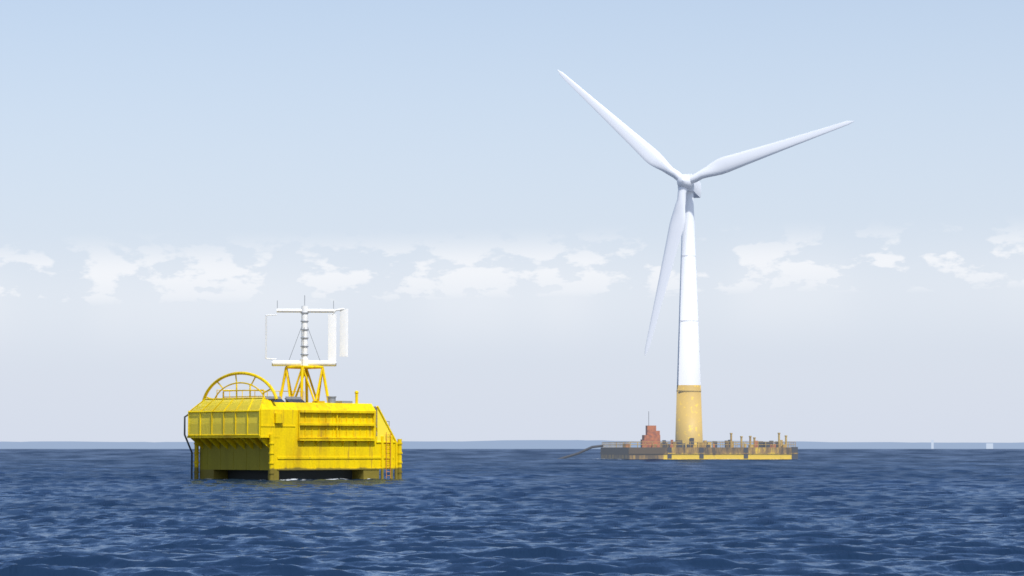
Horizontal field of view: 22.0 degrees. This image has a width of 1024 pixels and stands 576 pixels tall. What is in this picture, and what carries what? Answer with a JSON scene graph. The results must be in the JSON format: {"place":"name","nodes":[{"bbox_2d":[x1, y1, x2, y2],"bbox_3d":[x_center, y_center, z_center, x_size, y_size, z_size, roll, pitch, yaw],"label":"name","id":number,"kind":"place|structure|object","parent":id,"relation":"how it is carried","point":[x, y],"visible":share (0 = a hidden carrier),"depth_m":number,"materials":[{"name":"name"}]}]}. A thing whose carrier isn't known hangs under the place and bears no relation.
{"place":"outdoors","nodes":[
{"label":"outdoors","id":0,"kind":"place"},
{"bbox_2d":[0,449,1023,575],"bbox_3d":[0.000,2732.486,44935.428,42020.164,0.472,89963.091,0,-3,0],"label":"sea","id":1,"kind":"structure","parent":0,"point":[548,512],"depth_m":86.76,"materials":[{"name":"liquid"}]},
{"bbox_2d":[184,295,402,479],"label":"floating platform","id":2,"kind":"structure","parent":1,"relation":"on","point":[276,437],"depth_m":192.07,"materials":[{"name":"yellow metal"}]},
{"bbox_2d":[558,70,853,458],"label":"floating wind turbine","id":3,"kind":"object","parent":1,"relation":"on","point":[689,443],"visible":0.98,"depth_m":583.77,"materials":[{"name":"white metal"}]},
{"bbox_2d":[0,440,1023,448],"bbox_3d":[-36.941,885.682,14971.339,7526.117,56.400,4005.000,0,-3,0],"label":"distant coast","id":4,"kind":"structure","parent":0,"point":[540,444],"depth_m":12976.93,"materials":[{"name":"grey"}]},
{"bbox_2d":[0,0,1023,442],"label":"sky","id":5,"kind":"structure","parent":0,"point":[173,173],"materials":[{"name":"blue"}]}
]}

